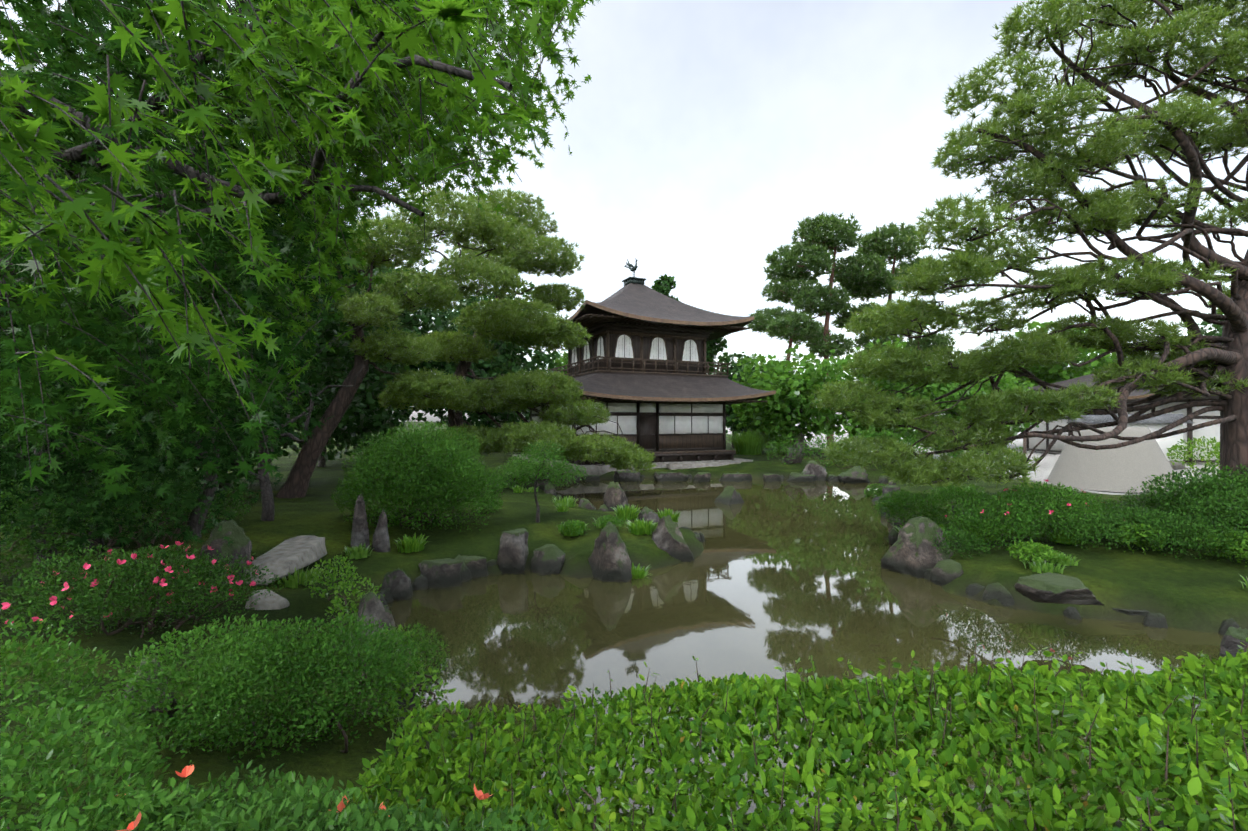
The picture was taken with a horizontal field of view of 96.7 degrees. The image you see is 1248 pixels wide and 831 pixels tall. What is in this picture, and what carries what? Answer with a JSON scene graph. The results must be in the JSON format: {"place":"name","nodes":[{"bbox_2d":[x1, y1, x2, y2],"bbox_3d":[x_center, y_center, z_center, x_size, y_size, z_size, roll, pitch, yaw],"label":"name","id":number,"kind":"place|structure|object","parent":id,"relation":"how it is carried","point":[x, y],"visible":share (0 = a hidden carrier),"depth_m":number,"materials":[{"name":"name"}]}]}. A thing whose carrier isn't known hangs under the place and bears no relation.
{"place":"outdoors","nodes":[
{"label":"outdoors","id":0,"kind":"place"},
{"bbox_2d":[0,0,355,499],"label":"maple leaves","id":1,"kind":"object","parent":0,"point":[68,67],"visible":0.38,"depth_m":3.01,"materials":[{"name":"green plant"}]},
{"bbox_2d":[157,0,600,408],"bbox_3d":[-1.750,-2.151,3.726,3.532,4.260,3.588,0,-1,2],"label":"maple leaves","id":2,"kind":"object","parent":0,"point":[405,123],"visible":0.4,"depth_m":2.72,"materials":[{"name":"green plant"}]},
{"bbox_2d":[0,422,1247,830],"bbox_3d":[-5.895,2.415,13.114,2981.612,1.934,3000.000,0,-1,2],"label":"garden ground","id":3,"kind":"structure","parent":0,"point":[1206,594],"depth_m":7.90,"materials":[{"name":"green plant"}]},
{"bbox_2d":[0,611,232,830],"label":"shrub","id":4,"kind":"object","parent":3,"relation":"on","point":[53,808],"visible":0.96,"depth_m":1.90,"materials":[{"name":"green plant"}]},
{"bbox_2d":[0,460,256,594],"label":"shrub","id":5,"kind":"object","parent":3,"relation":"on","point":[26,542],"visible":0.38,"depth_m":6.44,"materials":[{"name":"green plant"}]},
{"bbox_2d":[0,541,283,639],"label":"pink azalea","id":6,"kind":"object","parent":3,"relation":"on","point":[115,568],"visible":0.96,"depth_m":5.00,"materials":[{"name":"green plant"}]},
{"bbox_2d":[1,108,314,498],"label":"tree","id":7,"kind":"object","parent":3,"relation":"on","point":[224,472],"depth_m":14.93,"materials":[{"name":"plant"}]},
{"bbox_2d":[0,40,362,574],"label":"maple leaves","id":8,"kind":"object","parent":3,"relation":"on","point":[145,462],"visible":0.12,"depth_m":5.80,"materials":[{"name":"green plant"}]},
{"bbox_2d":[3,344,363,564],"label":"tree trunks","id":9,"kind":"object","parent":3,"relation":"on","point":[268,510],"visible":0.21,"depth_m":8.61,"materials":[{"name":"brown plant"}]},
{"bbox_2d":[13,179,369,501],"bbox_3d":[-11.369,-2.132,15.258,7.590,9.598,9.690,0,-1,2],"label":"tree","id":10,"kind":"object","parent":3,"relation":"on","point":[330,330],"visible":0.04,"depth_m":16.36,"materials":[{"name":"plant"}]},
{"bbox_2d":[194,646,276,685],"bbox_3d":[-3.153,2.006,4.541,0.699,0.250,0.743,0,-1,2],"label":"moss fern","id":11,"kind":"object","parent":3,"relation":"on","point":[233,661],"visible":0.04,"depth_m":4.60,"materials":[{"name":"green plant"}]},
{"bbox_2d":[0,20,512,349],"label":"branch","id":12,"kind":"object","parent":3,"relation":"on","point":[318,161],"visible":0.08,"depth_m":2.87,"materials":[{"name":"brown wood"}]},
{"bbox_2d":[0,0,555,418],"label":"maple leaves","id":13,"kind":"object","parent":12,"relation":"attached to","point":[113,268],"visible":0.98,"depth_m":1.49,"materials":[{"name":"green plant"}]},
{"bbox_2d":[92,612,449,764],"bbox_3d":[-2.245,1.994,4.238,1.482,1.490,2.792,0,-1,2],"label":"shrub","id":14,"kind":"object","parent":3,"relation":"on","point":[219,680],"visible":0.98,"depth_m":3.46,"materials":[{"name":"green plant"}]},
{"bbox_2d":[244,535,326,609],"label":"stone slab bridge","id":15,"kind":"structure","parent":3,"relation":"on","point":[285,558],"depth_m":7.53,"materials":[{"name":"grey stone"}]},
{"bbox_2d":[275,564,325,588],"bbox_3d":[-4.436,2.158,7.523,0.727,0.225,0.698,0,-1,26],"label":"grass tuft","id":16,"kind":"object","parent":3,"relation":"on","point":[296,578],"visible":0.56,"depth_m":7.45,"materials":[{"name":"green plant"}]},
{"bbox_2d":[82,759,556,830],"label":"azalea","id":17,"kind":"object","parent":3,"relation":"on","point":[292,803],"visible":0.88,"depth_m":1.49,"materials":[{"name":"green plant"}]},
{"bbox_2d":[288,262,413,466],"bbox_3d":[-13.627,-2.790,23.544,8.470,10.535,10.591,0,-1,-17],"label":"tree","id":18,"kind":"object","parent":3,"relation":"on","point":[372,386],"visible":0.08,"depth_m":24.16,"materials":[{"name":"plant"}]},
{"bbox_2d":[344,543,372,558],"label":"grass tuft","id":19,"kind":"object","parent":3,"relation":"on","point":[359,552],"visible":0.96,"depth_m":8.81,"materials":[{"name":"green plant"}]},
{"bbox_2d":[303,555,455,740],"bbox_3d":[-2.483,2.234,5.548,0.823,1.048,3.978,0,-1,-38],"label":"nandina","id":20,"kind":"object","parent":3,"relation":"on","point":[417,687],"depth_m":5.30,"materials":[{"name":"green plant"}]},
{"bbox_2d":[297,237,473,449],"bbox_3d":[-15.098,-3.937,34.767,11.832,13.086,13.107,0,-1,2],"label":"tree","id":21,"kind":"object","parent":3,"relation":"on","point":[425,315],"visible":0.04,"depth_m":33.17,"materials":[{"name":"plant"}]},
{"bbox_2d":[276,185,535,497],"bbox_3d":[-6.006,-2.073,16.442,7.257,9.218,3.894,0,-1,-35],"label":"pine tree","id":22,"kind":"object","parent":3,"relation":"on","point":[441,288],"visible":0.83,"depth_m":15.65,"materials":[{"name":"green plant"}]},
{"bbox_2d":[393,533,428,552],"bbox_3d":[-3.613,2.146,9.390,0.636,0.267,0.577,0,-1,2],"label":"grass tuft","id":23,"kind":"object","parent":3,"relation":"on","point":[409,544],"visible":1,"depth_m":9.30,"materials":[{"name":"green plant"}]},
{"bbox_2d":[330,420,506,530],"bbox_3d":[-4.064,1.207,10.819,3.237,2.249,2.942,0,-1,33],"label":"round shrub","id":24,"kind":"object","parent":3,"relation":"on","point":[438,472],"visible":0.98,"depth_m":10.23,"materials":[{"name":"green plant"}]},
{"bbox_2d":[427,279,559,448],"bbox_3d":[-9.380,-3.666,40.992,10.528,12.860,13.511,0,-1,-21],"label":"tree","id":25,"kind":"object","parent":3,"relation":"on","point":[508,359],"visible":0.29,"depth_m":38.67,"materials":[{"name":"plant"}]},
{"bbox_2d":[377,187,656,472],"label":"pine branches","id":26,"kind":"object","parent":3,"relation":"on","point":[525,330],"visible":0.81,"depth_m":19.55,"materials":[{"name":"green plant"}]},
{"bbox_2d":[512,484,523,492],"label":"grass tuft","id":27,"kind":"object","parent":3,"relation":"on","point":[517,489],"visible":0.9,"depth_m":16.64,"materials":[{"name":"green plant"}]},
{"bbox_2d":[523,487,537,491],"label":"grass tuft","id":28,"kind":"object","parent":3,"relation":"on","point":[531,489],"visible":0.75,"depth_m":17.44,"materials":[{"name":"green plant"}]},
{"bbox_2d":[434,496,626,534],"bbox_3d":[-2.119,2.065,11.614,4.532,0.639,1.141,0,-1,30],"label":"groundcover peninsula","id":29,"kind":"object","parent":3,"relation":"on","point":[577,523],"visible":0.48,"depth_m":10.82,"materials":[{"name":"green plant"}]},
{"bbox_2d":[492,440,587,522],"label":"tree","id":30,"kind":"object","parent":3,"relation":"on","point":[544,458],"visible":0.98,"depth_m":11.45,"materials":[{"name":"green plant"}]},
{"bbox_2d":[547,343,567,375],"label":"tree","id":31,"kind":"object","parent":3,"relation":"on","point":[564,360],"visible":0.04,"depth_m":44.34,"materials":[{"name":"plant"}]},
{"bbox_2d":[555,503,568,511],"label":"grass tuft","id":32,"kind":"object","parent":3,"relation":"on","point":[561,508],"visible":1,"depth_m":12.63,"materials":[{"name":"green plant"}]},
{"bbox_2d":[551,495,578,506],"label":"grass tuft","id":33,"kind":"object","parent":3,"relation":"on","point":[569,501],"visible":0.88,"depth_m":14.10,"materials":[{"name":"green plant"}]},
{"bbox_2d":[555,519,586,535],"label":"fern","id":34,"kind":"object","parent":3,"relation":"on","point":[572,532],"visible":0.62,"depth_m":10.50,"materials":[{"name":"green plant"}]},
{"bbox_2d":[593,517,615,527],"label":"grass tuft","id":35,"kind":"object","parent":3,"relation":"on","point":[600,521],"visible":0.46,"depth_m":10.88,"materials":[{"name":"green plant"}]},
{"bbox_2d":[611,504,641,519],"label":"grass tuft","id":36,"kind":"object","parent":3,"relation":"on","point":[627,513],"visible":0.96,"depth_m":11.94,"materials":[{"name":"green plant"}]},
{"bbox_2d":[631,563,650,578],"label":"grass tuft","id":37,"kind":"object","parent":3,"relation":"on","point":[638,572],"visible":0.48,"depth_m":9.15,"materials":[{"name":"green plant"}]},
{"bbox_2d":[627,518,657,534],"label":"grass tuft","id":38,"kind":"object","parent":3,"relation":"on","point":[639,527],"visible":0.94,"depth_m":10.68,"materials":[{"name":"green plant"}]},
{"bbox_2d":[512,277,775,475],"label":"temple pavilion","id":39,"kind":"structure","parent":3,"relation":"on","point":[636,365],"depth_m":27.16,"materials":[{"name":"brown wood"}]},
{"bbox_2d":[625,258,637,276],"bbox_3d":[0.378,-8.112,30.476,0.793,1.122,0.752,0,-1,2],"label":"phoenix roof ornament","id":40,"kind":"object","parent":39,"relation":"on","point":[633,269],"visible":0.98,"depth_m":30.24,"materials":[{"name":"grey metal"}]},
{"bbox_2d":[651,274,680,301],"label":"tree","id":41,"kind":"object","parent":3,"relation":"on","point":[664,284],"visible":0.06,"depth_m":54.76,"materials":[{"name":"green plant"}]},
{"bbox_2d":[656,508,680,522],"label":"grass tuft","id":42,"kind":"object","parent":3,"relation":"on","point":[674,517],"visible":0.67,"depth_m":12.56,"materials":[{"name":"green plant"}]},
{"bbox_2d":[125,431,1247,820],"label":"garden rocks","id":43,"kind":"object","parent":3,"relation":"on","point":[911,551],"visible":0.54,"depth_m":9.05,"materials":[{"name":"grey stone"}]},
{"bbox_2d":[706,337,726,373],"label":"tree","id":44,"kind":"object","parent":3,"relation":"on","point":[713,348],"visible":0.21,"depth_m":57.80,"materials":[{"name":"green plant"}]},
{"bbox_2d":[709,352,766,447],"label":"tree","id":45,"kind":"object","parent":3,"relation":"on","point":[733,368],"visible":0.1,"depth_m":41.01,"materials":[{"name":"green plant"}]},
{"bbox_2d":[327,650,1247,830],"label":"azalea","id":46,"kind":"object","parent":3,"relation":"on","point":[829,699],"visible":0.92,"depth_m":2.34,"materials":[{"name":"green plant"}]},
{"bbox_2d":[396,637,1247,830],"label":"azalea shoots","id":47,"kind":"object","parent":46,"relation":"attached to","point":[827,811],"visible":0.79,"depth_m":2.34,"materials":[{"name":"green plant"}]},
{"bbox_2d":[746,277,830,365],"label":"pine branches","id":48,"kind":"object","parent":3,"relation":"on","point":[777,291],"visible":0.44,"depth_m":48.55,"materials":[{"name":"green plant"}]},
{"bbox_2d":[731,344,850,452],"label":"tree","id":49,"kind":"object","parent":3,"relation":"on","point":[785,409],"visible":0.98,"depth_m":33.17,"materials":[{"name":"green plant"}]},
{"bbox_2d":[763,212,889,445],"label":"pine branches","id":50,"kind":"object","parent":3,"relation":"on","point":[815,246],"visible":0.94,"depth_m":40.62,"materials":[{"name":"green plant"}]},
{"bbox_2d":[822,337,945,448],"bbox_3d":[15.281,-0.762,30.710,7.770,6.637,7.976,0,-1,2],"label":"tree","id":51,"kind":"object","parent":3,"relation":"on","point":[854,427],"visible":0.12,"depth_m":29.76,"materials":[{"name":"green plant"}]},
{"bbox_2d":[764,428,1022,469],"bbox_3d":[11.328,1.571,24.427,10.403,2.148,3.758,0,-1,41],"label":"bank shrub","id":52,"kind":"object","parent":3,"relation":"on","point":[822,446],"visible":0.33,"depth_m":25.32,"materials":[{"name":"green plant"}]},
{"bbox_2d":[837,221,956,354],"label":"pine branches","id":53,"kind":"object","parent":3,"relation":"on","point":[879,242],"visible":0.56,"depth_m":43.40,"materials":[{"name":"green plant"}]},
{"bbox_2d":[864,483,984,525],"bbox_3d":[7.939,2.555,14.909,2.555,1.936,8.371,0,-1,22],"label":"shrub","id":54,"kind":"object","parent":3,"relation":"on","point":[893,502],"visible":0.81,"depth_m":11.88,"materials":[{"name":"green plant"}]},
{"bbox_2d":[879,362,1038,462],"bbox_3d":[15.838,-0.254,26.487,5.707,5.614,6.962,0,-1,2],"label":"tree","id":55,"kind":"object","parent":3,"relation":"on","point":[932,391],"visible":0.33,"depth_m":25.35,"materials":[{"name":"green plant"}]},
{"bbox_2d":[1020,437,1031,475],"bbox_3d":[13.206,1.462,18.263,0.748,1.745,0.090,0,-1,2],"label":"post","id":56,"kind":"object","parent":3,"relation":"on","point":[1024,445],"visible":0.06,"depth_m":18.24,"materials":[{"name":"brown wood"}]},
{"bbox_2d":[808,0,1247,529],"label":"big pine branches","id":57,"kind":"object","parent":3,"relation":"on","point":[1195,353],"visible":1,"depth_m":9.38,"materials":[{"name":"green plant"}]},
{"bbox_2d":[945,479,1130,552],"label":"azalea","id":58,"kind":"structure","parent":3,"relation":"on","point":[1017,505],"depth_m":9.24,"materials":[{"name":"green plant"}]},
{"bbox_2d":[1021,559,1065,573],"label":"grass tuft","id":59,"kind":"object","parent":3,"relation":"on","point":[1038,567],"visible":0.96,"depth_m":7.96,"materials":[{"name":"green plant"}]},
{"bbox_2d":[978,321,1129,432],"bbox_3d":[30.105,-1.846,40.982,9.784,9.206,11.330,0,-1,2],"label":"tree","id":60,"kind":"object","parent":3,"relation":"on","point":[1059,372],"visible":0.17,"depth_m":37.95,"materials":[{"name":"green plant"}]},
{"bbox_2d":[1043,530,1080,544],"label":"shrub","id":61,"kind":"object","parent":3,"relation":"on","point":[1060,540],"visible":0.46,"depth_m":9.07,"materials":[{"name":"green plant"}]},
{"bbox_2d":[1048,552,1080,565],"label":"grass tuft","id":62,"kind":"object","parent":3,"relation":"on","point":[1067,560],"visible":0.62,"depth_m":8.26,"materials":[{"name":"green plant"}]},
{"bbox_2d":[928,501,1247,560],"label":"shrub","id":63,"kind":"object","parent":3,"relation":"on","point":[1108,527],"depth_m":8.57,"materials":[{"name":"green plant"}]},
{"bbox_2d":[936,509,1247,566],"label":"bank ferns","id":64,"kind":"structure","parent":3,"relation":"on","point":[1030,548],"depth_m":8.29,"materials":[{"name":"green plant"}]},
{"bbox_2d":[1067,351,1141,374],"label":"tree","id":65,"kind":"object","parent":3,"relation":"on","point":[1093,356],"depth_m":46.55,"materials":[{"name":"green plant"}]},
{"bbox_2d":[1047,427,1181,492],"bbox_3d":[15.550,1.321,17.721,3.358,1.903,3.358,0,-1,2],"label":"sand cone","id":66,"kind":"object","parent":3,"relation":"on","point":[1125,469],"visible":0.67,"depth_m":16.76,"materials":[{"name":"beige sand"}]},
{"bbox_2d":[1015,343,1220,463],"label":"building","id":67,"kind":"structure","parent":3,"relation":"on","point":[1211,431],"depth_m":26.98,"materials":[{"name":"white paint"}]},
{"bbox_2d":[1107,463,1247,545],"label":"shrub","id":68,"kind":"object","parent":3,"relation":"on","point":[1194,489],"visible":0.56,"depth_m":9.02,"materials":[{"name":"green plant"}]},
{"bbox_2d":[1113,477,1247,552],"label":"shrub","id":69,"kind":"object","parent":3,"relation":"on","point":[1239,508],"visible":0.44,"depth_m":8.39,"materials":[{"name":"green plant"}]},
{"bbox_2d":[1166,436,1219,472],"bbox_3d":[24.090,1.470,21.396,6.340,1.943,3.116,0,-1,2],"label":"shrub","id":70,"kind":"object","parent":3,"relation":"on","point":[1216,447],"visible":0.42,"depth_m":21.21,"materials":[{"name":"green plant"}]},
{"bbox_2d":[1187,309,1224,335],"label":"tree","id":71,"kind":"object","parent":3,"relation":"on","point":[1219,328],"visible":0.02,"depth_m":51.22,"materials":[{"name":"green plant"}]},
{"bbox_2d":[1240,575,1247,587],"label":"grass tuft","id":72,"kind":"object","parent":3,"relation":"on","point":[1246,584],"visible":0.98,"depth_m":7.29,"materials":[{"name":"green plant"}]},
{"bbox_2d":[0,0,1247,421],"label":"sky","id":73,"kind":"structure","parent":0,"point":[702,133],"materials":[{"name":"white"}]},
{"bbox_2d":[726,428,770,454],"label":"pampas grass","id":74,"kind":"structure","parent":0,"point":[744,444],"depth_m":33.22,"materials":[{"name":"green plant"}]},
{"bbox_2d":[387,478,1247,820],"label":"pond water","id":75,"kind":"structure","parent":0,"point":[777,574],"depth_m":7.03,"materials":[{"name":"green liquid"}]},
{"bbox_2d":[1067,414,1193,468],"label":"wall","id":76,"kind":"structure","parent":0,"point":[1154,424],"depth_m":23.65,"materials":[{"name":"paint"}]}
]}

